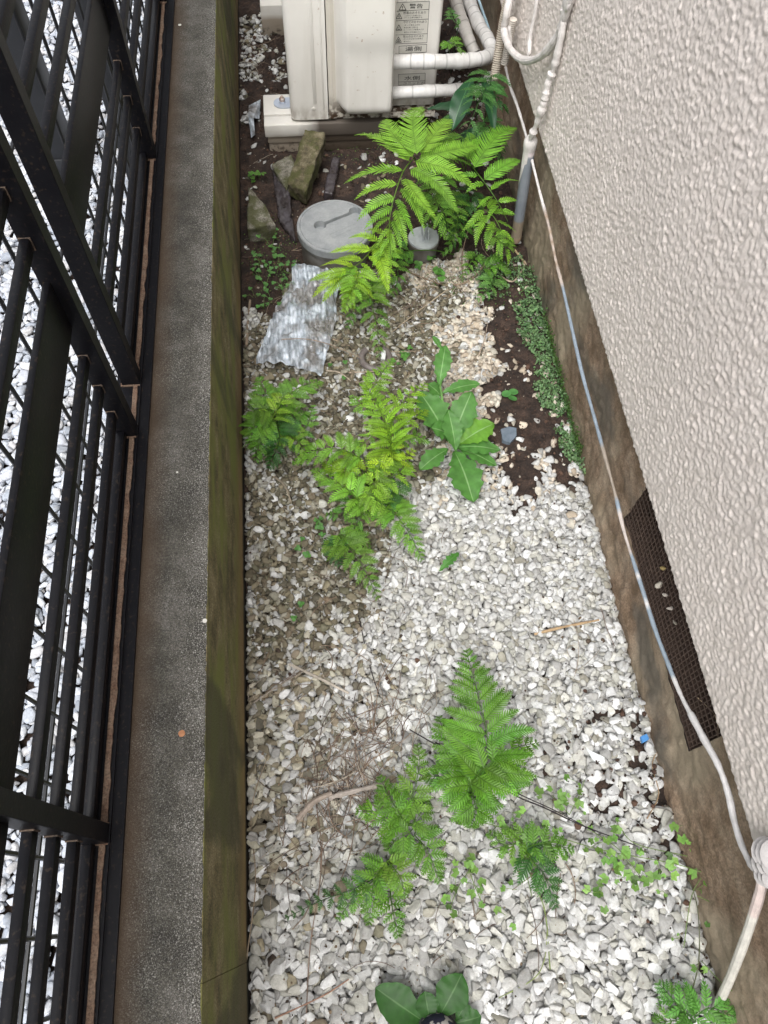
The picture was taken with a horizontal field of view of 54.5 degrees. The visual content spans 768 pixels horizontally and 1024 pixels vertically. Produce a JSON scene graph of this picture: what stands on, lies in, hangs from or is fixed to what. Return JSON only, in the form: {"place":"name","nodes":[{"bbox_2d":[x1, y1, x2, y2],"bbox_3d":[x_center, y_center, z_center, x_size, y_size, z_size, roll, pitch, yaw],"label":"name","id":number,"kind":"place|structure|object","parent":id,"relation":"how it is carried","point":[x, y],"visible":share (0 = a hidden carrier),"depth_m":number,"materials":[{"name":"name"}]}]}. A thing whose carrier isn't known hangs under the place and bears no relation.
{"place":"outdoors","nodes":[
{"label":"outdoors","id":0,"kind":"place"},
{"bbox_2d":[0,0,144,1023],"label":"gravel","id":1,"kind":"structure","parent":0,"point":[21,370],"depth_m":1.75,"materials":[{"name":"stone"}]},
{"bbox_2d":[6,0,67,172],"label":"gate post","id":2,"kind":"object","parent":1,"relation":"on","point":[14,42],"visible":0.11,"depth_m":2.00,"materials":[{"name":"metal"}]},
{"bbox_2d":[0,0,143,1023],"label":"fence","id":3,"kind":"object","parent":1,"relation":"on","point":[80,8],"visible":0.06,"depth_m":1.29,"materials":[{"name":"metal"}]},
{"bbox_2d":[0,0,688,1009],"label":"ground","id":4,"kind":"structure","parent":0,"point":[24,744],"depth_m":1.59,"materials":[{"name":"soil"}]},
{"bbox_2d":[113,0,250,1023],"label":"block wall","id":5,"kind":"structure","parent":4,"relation":"on","point":[182,957],"depth_m":1.22,"materials":[{"name":"concrete"}]},
{"bbox_2d":[65,0,174,1023],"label":"fence base rail","id":6,"kind":"object","parent":5,"relation":"on","point":[100,973],"visible":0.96,"depth_m":1.13,"materials":[{"name":"metal"}]},
{"bbox_2d":[0,125,138,1023],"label":"steel fence","id":7,"kind":"object","parent":6,"relation":"on","point":[63,322],"visible":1,"depth_m":0.88,"materials":[{"name":"metal"}]},
{"bbox_2d":[0,0,166,386],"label":"steel fence","id":8,"kind":"object","parent":6,"relation":"on","point":[63,196],"visible":1,"depth_m":1.19,"materials":[{"name":"metal"}]},
{"bbox_2d":[178,730,184,736],"bbox_3d":[-0.285,0.311,1.048,0.010,0.001,0.009,-4,62,-4],"label":"petal","id":9,"kind":"object","parent":5,"relation":"on","point":[181,733],"visible":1,"depth_m":1.05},
{"bbox_2d":[464,0,767,1023],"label":"house wall","id":10,"kind":"structure","parent":4,"relation":"on","point":[650,160],"depth_m":1.24,"materials":[{"name":"paint"}]},
{"bbox_2d":[478,0,489,28],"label":"cable","id":11,"kind":"object","parent":10,"relation":"attached to","point":[482,11],"visible":0.53,"depth_m":2.35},
{"bbox_2d":[490,0,504,79],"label":"corrugated conduit","id":12,"kind":"object","parent":10,"relation":"attached to","point":[498,53],"visible":0.61,"depth_m":1.98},
{"bbox_2d":[501,17,516,65],"bbox_3d":[0.324,-1.222,1.936,0.022,0.117,0.026,-4,62,-4],"label":"corrugated conduit","id":13,"kind":"object","parent":10,"relation":"attached to","point":[506,54],"visible":0.71,"depth_m":1.95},
{"bbox_2d":[508,0,538,55],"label":"painted cable","id":14,"kind":"object","parent":10,"relation":"attached to","point":[529,44],"visible":0.6,"depth_m":1.78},
{"bbox_2d":[501,0,573,64],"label":"painted cable","id":15,"kind":"object","parent":10,"relation":"attached to","point":[547,49],"visible":0.97,"depth_m":1.76,"materials":[{"name":"plastic"}]},
{"bbox_2d":[563,0,574,11],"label":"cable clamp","id":16,"kind":"object","parent":15,"relation":"attached to","point":[567,7],"visible":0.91,"depth_m":1.52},
{"bbox_2d":[528,4,566,139],"bbox_3d":[0.369,-0.972,1.673,0.032,0.308,0.039,-4,62,-4],"label":"painted cable","id":17,"kind":"object","parent":10,"relation":"attached to","point":[542,107],"visible":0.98,"depth_m":1.66,"materials":[{"name":"plastic"}]},
{"bbox_2d":[504,66,691,713],"bbox_3d":[0.424,-0.423,1.669,0.022,0.101,1.767,-4,62,-4],"label":"painted cable","id":18,"kind":"object","parent":10,"relation":"attached to","point":[654,627],"visible":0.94,"depth_m":1.57,"materials":[{"name":"plastic"}]},
{"bbox_2d":[655,581,662,587],"bbox_3d":[0.523,0.138,1.414,0.018,0.009,0.012,-39,70,-20],"label":"stray pebble","id":19,"kind":"object","parent":10,"relation":"attached to","point":[658,584],"visible":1,"depth_m":1.41,"materials":[{"name":"stone"}]},
{"bbox_2d":[687,712,752,870],"bbox_3d":[0.527,0.430,1.164,0.012,0.077,0.249,-4,62,-4],"label":"painted cable","id":20,"kind":"object","parent":10,"relation":"attached to","point":[704,740],"visible":0.86,"depth_m":1.15,"materials":[{"name":"plastic"}]},
{"bbox_2d":[711,882,766,1011],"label":"conduit pipe","id":21,"kind":"object","parent":10,"relation":"attached to","point":[749,926],"visible":0.78,"depth_m":1.14,"materials":[{"name":"plastic"}]},
{"bbox_2d":[751,836,767,887],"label":"taped joint","id":22,"kind":"object","parent":10,"relation":"attached to","point":[759,857],"visible":1,"depth_m":1.01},
{"bbox_2d":[238,0,713,1022],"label":"soil","id":23,"kind":"structure","parent":0,"point":[524,468],"depth_m":2.11,"materials":[{"name":"soil"}]},
{"bbox_2d":[248,100,260,137],"bbox_3d":[-0.401,-1.223,2.317,0.039,0.025,0.159,-4,62,-4],"label":"film scrap","id":24,"kind":"object","parent":23,"relation":"on","point":[254,111],"visible":1,"depth_m":2.32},
{"bbox_2d":[248,170,265,182],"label":"weed sprig","id":25,"kind":"object","parent":23,"relation":"on","point":[257,172],"visible":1,"depth_m":2.20,"materials":[{"name":"green plant"}]},
{"bbox_2d":[247,188,276,241],"bbox_3d":[-0.347,-0.841,2.115,0.079,0.083,0.155,-4,62,-4],"label":"concrete chunk","id":26,"kind":"object","parent":23,"relation":"on","point":[260,221],"visible":0.99,"depth_m":2.08,"materials":[{"name":"concrete"}]},
{"bbox_2d":[242,228,295,307],"bbox_3d":[-0.313,-0.671,2.040,0.149,0.049,0.305,-4,62,-4],"label":"clover patch","id":27,"kind":"object","parent":23,"relation":"on","point":[275,255],"visible":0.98,"depth_m":2.03,"materials":[{"name":"green plant"}]},
{"bbox_2d":[260,0,283,36],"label":"mounting block","id":28,"kind":"structure","parent":23,"relation":"on","point":[271,16],"depth_m":2.52,"materials":[{"name":"concrete"}]},
{"bbox_2d":[272,155,293,190],"bbox_3d":[-0.282,-0.988,2.209,0.070,0.058,0.137,-20,64,-12],"label":"rock","id":29,"kind":"object","parent":23,"relation":"on","point":[282,168],"visible":0.52,"depth_m":2.19,"materials":[{"name":"stone"}]},
{"bbox_2d":[272,170,296,244],"bbox_3d":[-0.290,-0.883,2.164,0.047,0.053,0.307,-8,63,-6],"label":"rock","id":30,"kind":"object","parent":23,"relation":"on","point":[284,207],"visible":0.93,"depth_m":2.14,"materials":[{"name":"stone"}]},
{"bbox_2d":[287,130,325,203],"bbox_3d":[-0.225,-1.001,2.159,0.072,0.113,0.199,14,62,6],"label":"stone slab","id":31,"kind":"object","parent":23,"relation":"on","point":[304,170],"depth_m":2.14,"materials":[{"name":"stone"}]},
{"bbox_2d":[263,94,385,151],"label":"mounting block","id":32,"kind":"structure","parent":23,"relation":"on","point":[284,130],"depth_m":2.23,"materials":[{"name":"concrete"}]},
{"bbox_2d":[274,0,442,119],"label":"outdoor unit","id":33,"kind":"object","parent":32,"relation":"on","point":[340,58],"visible":1,"depth_m":2.04,"materials":[{"name":"beige paint"}]},
{"bbox_2d":[393,71,493,99],"bbox_3d":[0.212,-1.264,2.237,0.412,0.133,0.127,-34,68,-18],"label":"wrapped pipe","id":34,"kind":"object","parent":33,"relation":"attached to","point":[423,91],"visible":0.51,"depth_m":2.15,"materials":[{"name":"plastic"}]},
{"bbox_2d":[394,0,495,69],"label":"wrapped pipe","id":35,"kind":"object","parent":33,"relation":"attached to","point":[435,61],"visible":0.91,"depth_m":2.08,"materials":[{"name":"plastic"}]},
{"bbox_2d":[449,0,479,51],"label":"wrapped pipe","id":36,"kind":"object","parent":35,"relation":"attached to","point":[467,35],"visible":0.88,"depth_m":2.24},
{"bbox_2d":[323,156,340,200],"bbox_3d":[-0.154,-0.986,2.216,0.032,0.053,0.155,7,62,2],"label":"rock","id":37,"kind":"object","parent":23,"relation":"on","point":[331,182],"visible":0.91,"depth_m":2.19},
{"bbox_2d":[297,200,372,274],"bbox_3d":[-0.134,-0.744,2.058,0.204,0.121,0.204,-4,62,-4],"label":"drain cover","id":38,"kind":"object","parent":23,"relation":"on","point":[325,228],"visible":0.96,"depth_m":2.01,"materials":[{"name":"concrete"}]},
{"bbox_2d":[241,128,534,329],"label":"seedlings","id":39,"kind":"object","parent":23,"relation":"on","point":[418,269],"visible":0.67,"depth_m":2.06,"materials":[{"name":"green plant"}]},
{"bbox_2d":[346,106,478,260],"bbox_3d":[0.066,-0.825,1.937,0.348,0.385,0.466,-4,62,-4],"label":"fern","id":40,"kind":"object","parent":23,"relation":"on","point":[426,197],"visible":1,"depth_m":1.79,"materials":[{"name":"green plant"}]},
{"bbox_2d":[392,240,444,281],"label":"weed sprig","id":41,"kind":"object","parent":23,"relation":"on","point":[436,270],"visible":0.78,"depth_m":2.04,"materials":[{"name":"green plant"}]},
{"bbox_2d":[407,223,438,262],"bbox_3d":[0.109,-0.746,2.076,0.088,0.104,0.088,-4,62,-4],"label":"pipe plug","id":42,"kind":"object","parent":23,"relation":"on","point":[422,239],"visible":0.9,"depth_m":2.05,"materials":[{"name":"grey plastic"}]},
{"bbox_2d":[439,7,465,72],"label":"plant","id":43,"kind":"object","parent":23,"relation":"on","point":[445,44],"visible":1,"depth_m":1.90,"materials":[{"name":"green plant"}]},
{"bbox_2d":[427,77,496,141],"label":"glossy plant","id":44,"kind":"object","parent":23,"relation":"on","point":[455,108],"visible":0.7,"depth_m":1.96,"materials":[{"name":"green plant"}]},
{"bbox_2d":[436,69,510,173],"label":"fern","id":45,"kind":"object","parent":23,"relation":"on","point":[491,88],"visible":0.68,"depth_m":1.94,"materials":[{"name":"green plant"}]},
{"bbox_2d":[465,102,486,160],"bbox_3d":[0.267,-1.083,2.102,0.026,0.158,0.104,28,65,13],"label":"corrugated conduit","id":46,"kind":"object","parent":23,"relation":"on","point":[483,109],"visible":0.21,"depth_m":2.08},
{"bbox_2d":[434,125,520,263],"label":"fern","id":47,"kind":"object","parent":23,"relation":"on","point":[484,152],"visible":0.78,"depth_m":1.91,"materials":[{"name":"green plant"}]},
{"bbox_2d":[461,251,510,302],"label":"fern","id":48,"kind":"object","parent":23,"relation":"on","point":[488,272],"visible":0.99,"depth_m":2.02,"materials":[{"name":"green plant"}]},
{"bbox_2d":[500,427,515,444],"bbox_3d":[0.305,-0.185,1.813,0.041,0.011,0.048,-4,62,-4],"label":"slate chip","id":49,"kind":"object","parent":23,"relation":"on","point":[508,435],"visible":1,"depth_m":1.81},
{"bbox_2d":[502,389,517,400],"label":"seedling","id":50,"kind":"object","parent":23,"relation":"on","point":[506,393],"visible":1,"depth_m":1.86,"materials":[{"name":"green plant"}]},
{"bbox_2d":[499,264,526,281],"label":"twig","id":51,"kind":"object","parent":23,"relation":"on","point":[513,280],"visible":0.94,"depth_m":2.06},
{"bbox_2d":[511,135,536,243],"bbox_3d":[0.364,-0.840,1.958,0.051,0.318,0.034,21,63,9],"label":"drain pipe","id":52,"kind":"object","parent":23,"relation":"on","point":[529,147],"visible":0.94,"depth_m":1.93,"materials":[{"name":"grey plastic"}]},
{"bbox_2d":[471,249,585,475],"bbox_3d":[0.356,-0.413,1.914,0.186,0.078,0.741,-4,62,-4],"label":"ground cover","id":53,"kind":"object","parent":23,"relation":"on","point":[549,348],"visible":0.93,"depth_m":1.92,"materials":[{"name":"green plant"}]},
{"bbox_2d":[647,752,658,818],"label":"twig","id":54,"kind":"object","parent":23,"relation":"on","point":[658,789],"visible":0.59,"depth_m":1.43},
{"bbox_2d":[238,13,722,1023],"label":"gravel","id":55,"kind":"structure","parent":0,"point":[614,983],"depth_m":1.50,"materials":[{"name":"gravel"}]},
{"bbox_2d":[245,299,250,346],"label":"twig","id":56,"kind":"object","parent":55,"relation":"on","point":[247,334],"visible":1,"depth_m":1.96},
{"bbox_2d":[247,756,267,956],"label":"twig","id":57,"kind":"object","parent":55,"relation":"on","point":[255,870],"visible":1,"depth_m":1.33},
{"bbox_2d":[253,687,274,702],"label":"twig","id":58,"kind":"object","parent":55,"relation":"on","point":[264,695],"visible":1,"depth_m":1.49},
{"bbox_2d":[239,376,323,470],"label":"fern","id":59,"kind":"object","parent":55,"relation":"on","point":[266,423],"visible":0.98,"depth_m":1.71,"materials":[{"name":"green plant"}]},
{"bbox_2d":[273,476,291,502],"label":"twig","id":60,"kind":"object","parent":55,"relation":"on","point":[279,480],"visible":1,"depth_m":1.72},
{"bbox_2d":[256,264,343,375],"bbox_3d":[-0.204,-0.514,1.946,0.172,0.037,0.350,12,62,4],"label":"plastic sheet","id":61,"kind":"object","parent":55,"relation":"on","point":[289,316],"visible":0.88,"depth_m":1.93,"materials":[{"name":"plastic"}]},
{"bbox_2d":[290,516,325,620],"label":"weed sprig","id":62,"kind":"object","parent":55,"relation":"on","point":[306,554],"visible":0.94,"depth_m":1.65,"materials":[{"name":"green plant"}]},
{"bbox_2d":[274,979,348,1018],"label":"twig","id":63,"kind":"object","parent":55,"relation":"on","point":[289,1011],"visible":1,"depth_m":1.25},
{"bbox_2d":[296,791,331,821],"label":"twig","id":64,"kind":"object","parent":55,"relation":"on","point":[309,805],"visible":1,"depth_m":1.39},
{"bbox_2d":[305,837,322,1023],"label":"twig","id":65,"kind":"object","parent":55,"relation":"on","point":[312,930],"visible":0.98,"depth_m":1.29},
{"bbox_2d":[289,663,348,693],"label":"twig","id":66,"kind":"object","parent":55,"relation":"on","point":[316,676],"visible":1,"depth_m":1.51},
{"bbox_2d":[282,338,361,358],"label":"twig","id":67,"kind":"object","parent":55,"relation":"on","point":[319,341],"visible":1,"depth_m":1.89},
{"bbox_2d":[326,370,350,380],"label":"twig","id":68,"kind":"object","parent":55,"relation":"on","point":[337,372],"visible":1,"depth_m":1.88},
{"bbox_2d":[285,852,417,939],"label":"fern","id":69,"kind":"object","parent":55,"relation":"on","point":[387,872],"visible":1,"depth_m":1.29,"materials":[{"name":"green plant"}]},
{"bbox_2d":[321,526,381,600],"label":"fern","id":70,"kind":"object","parent":55,"relation":"on","point":[355,537],"visible":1,"depth_m":1.59,"materials":[{"name":"green plant"}]},
{"bbox_2d":[292,431,416,523],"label":"fern","id":71,"kind":"object","parent":55,"relation":"on","point":[367,498],"visible":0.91,"depth_m":1.64,"materials":[{"name":"green plant"}]},
{"bbox_2d":[310,221,402,312],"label":"fern","id":72,"kind":"object","parent":55,"relation":"on","point":[340,278],"visible":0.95,"depth_m":1.85,"materials":[{"name":"green plant"}]},
{"bbox_2d":[342,519,378,527],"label":"twig","id":73,"kind":"object","parent":55,"relation":"on","point":[366,524],"visible":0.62,"depth_m":1.69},
{"bbox_2d":[358,615,381,701],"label":"dead stalk","id":74,"kind":"object","parent":55,"relation":"on","point":[368,659],"visible":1,"depth_m":1.53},
{"bbox_2d":[328,345,412,379],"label":"weed sprig","id":75,"kind":"object","parent":55,"relation":"on","point":[406,355],"visible":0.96,"depth_m":1.90,"materials":[{"name":"green plant"}]},
{"bbox_2d":[333,339,415,351],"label":"twig","id":76,"kind":"object","parent":55,"relation":"on","point":[391,351],"visible":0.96,"depth_m":1.93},
{"bbox_2d":[325,477,425,562],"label":"fern","id":77,"kind":"object","parent":55,"relation":"on","point":[399,505],"visible":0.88,"depth_m":1.62,"materials":[{"name":"green plant"}]},
{"bbox_2d":[358,346,392,370],"bbox_3d":[-0.021,-0.393,1.918,0.089,0.017,0.080,-4,62,-4],"label":"rubber ring","id":78,"kind":"object","parent":55,"relation":"on","point":[364,364],"visible":0.68,"depth_m":1.91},
{"bbox_2d":[381,350,385,360],"bbox_3d":[-0.002,-0.403,1.914,0.015,0.016,0.029,-4,62,-4],"label":"white peg","id":79,"kind":"object","parent":78,"relation":"in","point":[383,355],"visible":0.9,"depth_m":1.91,"materials":[{"name":"plastic"}]},
{"bbox_2d":[344,253,409,357],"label":"fern","id":80,"kind":"object","parent":55,"relation":"on","point":[377,288],"visible":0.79,"depth_m":1.86,"materials":[{"name":"green plant"}]},
{"bbox_2d":[348,358,429,479],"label":"fern","id":81,"kind":"object","parent":55,"relation":"on","point":[393,443],"visible":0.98,"depth_m":1.64,"materials":[{"name":"green plant"}]},
{"bbox_2d":[355,743,448,884],"bbox_3d":[0.028,0.553,1.363,0.163,0.099,0.242,-4,62,-4],"label":"fern","id":82,"kind":"object","parent":55,"relation":"on","point":[395,823],"visible":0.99,"depth_m":1.33,"materials":[{"name":"green plant"}]},
{"bbox_2d":[392,289,447,331],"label":"twig","id":83,"kind":"object","parent":55,"relation":"on","point":[420,309],"visible":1,"depth_m":2.00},
{"bbox_2d":[240,33,614,971],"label":"dry needles","id":84,"kind":"object","parent":55,"relation":"on","point":[346,781],"visible":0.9,"depth_m":1.44,"materials":[{"name":"plant"}]},
{"bbox_2d":[329,782,389,800],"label":"twig","id":85,"kind":"object","parent":84,"relation":"on","point":[339,794],"visible":0.81,"depth_m":1.40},
{"bbox_2d":[375,973,480,1023],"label":"dark rosette","id":86,"kind":"object","parent":55,"relation":"on","point":[398,1003],"visible":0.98,"depth_m":1.23,"materials":[{"name":"green plant"}]},
{"bbox_2d":[389,186,484,262],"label":"fern","id":87,"kind":"object","parent":55,"relation":"on","point":[469,210],"visible":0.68,"depth_m":2.00,"materials":[{"name":"green plant"}]},
{"bbox_2d":[419,1010,455,1023],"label":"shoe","id":88,"kind":"object","parent":55,"relation":"on","point":[438,1018],"visible":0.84,"depth_m":1.22,"materials":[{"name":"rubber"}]},
{"bbox_2d":[409,260,487,285],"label":"twig","id":89,"kind":"object","parent":55,"relation":"on","point":[481,268],"visible":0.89,"depth_m":2.05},
{"bbox_2d":[439,552,458,570],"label":"weed","id":90,"kind":"object","parent":55,"relation":"on","point":[449,560],"visible":1,"depth_m":1.62,"materials":[{"name":"green plant"}]},
{"bbox_2d":[416,336,500,502],"bbox_3d":[0.169,-0.219,1.737,0.196,0.135,0.406,-4,62,-4],"label":"leafy weed","id":91,"kind":"object","parent":55,"relation":"on","point":[460,428],"visible":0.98,"depth_m":1.74,"materials":[{"name":"green plant"}]},
{"bbox_2d":[461,231,467,278],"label":"twig","id":92,"kind":"object","parent":55,"relation":"on","point":[462,255],"visible":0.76,"depth_m":2.05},
{"bbox_2d":[246,259,695,1023],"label":"leaf fines","id":93,"kind":"object","parent":55,"relation":"on","point":[274,957],"visible":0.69,"depth_m":1.50,"materials":[{"name":"plant"}]},
{"bbox_2d":[441,852,515,930],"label":"creeping weed","id":94,"kind":"object","parent":55,"relation":"on","point":[469,864],"visible":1,"depth_m":1.32,"materials":[{"name":"green plant"}]},
{"bbox_2d":[424,648,539,828],"bbox_3d":[0.158,0.431,1.402,0.236,0.152,0.281,-33,68,-18],"label":"fern","id":95,"kind":"object","parent":55,"relation":"on","point":[469,766],"visible":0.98,"depth_m":1.35,"materials":[{"name":"green plant"}]},
{"bbox_2d":[478,324,487,356],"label":"twig","id":96,"kind":"object","parent":55,"relation":"on","point":[483,342],"visible":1,"depth_m":1.94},
{"bbox_2d":[409,729,594,831],"bbox_3d":[0.213,0.504,1.394,0.381,0.042,0.015,27,64,12],"label":"dead stalk","id":97,"kind":"object","parent":55,"relation":"on","point":[510,789],"visible":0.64,"depth_m":1.36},
{"bbox_2d":[499,928,547,997],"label":"twig","id":98,"kind":"object","parent":55,"relation":"on","point":[535,976],"visible":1,"depth_m":1.27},
{"bbox_2d":[482,806,568,895],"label":"creeping weed","id":99,"kind":"object","parent":55,"relation":"on","point":[501,822],"visible":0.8,"depth_m":1.36,"materials":[{"name":"green plant"}]},
{"bbox_2d":[485,818,574,909],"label":"fern","id":100,"kind":"object","parent":55,"relation":"on","point":[528,848],"visible":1,"depth_m":1.33,"materials":[{"name":"green plant"}]},
{"bbox_2d":[435,742,633,844],"bbox_3d":[0.272,0.529,1.380,0.400,0.028,0.027,25,64,11],"label":"dead stalk","id":101,"kind":"object","parent":55,"relation":"on","point":[557,813],"visible":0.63,"depth_m":1.36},
{"bbox_2d":[524,825,550,969],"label":"twig","id":102,"kind":"object","parent":55,"relation":"on","point":[545,918],"visible":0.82,"depth_m":1.32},
{"bbox_2d":[534,774,585,814],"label":"creeping weed","id":103,"kind":"object","parent":55,"relation":"on","point":[561,799],"visible":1,"depth_m":1.39,"materials":[{"name":"green plant"}]},
{"bbox_2d":[534,619,598,634],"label":"twig","id":104,"kind":"object","parent":55,"relation":"on","point":[564,626],"visible":1,"depth_m":1.58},
{"bbox_2d":[586,747,604,763],"bbox_3d":[0.408,0.476,1.456,0.051,0.005,0.020,32,65,14],"label":"white fragment","id":105,"kind":"object","parent":55,"relation":"on","point":[597,757],"visible":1,"depth_m":1.45,"materials":[{"name":"plastic"}]},
{"bbox_2d":[559,817,700,914],"bbox_3d":[0.454,0.628,1.343,0.254,0.039,0.156,-4,62,-4],"label":"creeping weed","id":106,"kind":"object","parent":55,"relation":"on","point":[625,853],"visible":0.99,"depth_m":1.34,"materials":[{"name":"green plant"}]},
{"bbox_2d":[640,734,648,743],"bbox_3d":[0.516,0.449,1.476,0.018,0.008,0.012,-21,65,-13],"label":"blue fragment","id":107,"kind":"object","parent":55,"relation":"on","point":[644,738],"visible":1,"depth_m":1.47,"materials":[{"name":"plastic"}]},
{"bbox_2d":[651,979,736,1023],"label":"fern","id":108,"kind":"object","parent":55,"relation":"on","point":[716,1016],"visible":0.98,"depth_m":1.23,"materials":[{"name":"green plant"}]},
{"bbox_2d":[688,877,699,988],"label":"twig","id":109,"kind":"object","parent":55,"relation":"on","point":[699,938],"visible":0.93,"depth_m":1.26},
{"bbox_2d":[671,849,731,990],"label":"creeping weed","id":110,"kind":"object","parent":55,"relation":"on","point":[694,967],"visible":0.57,"depth_m":1.30,"materials":[{"name":"green plant"}]}
]}

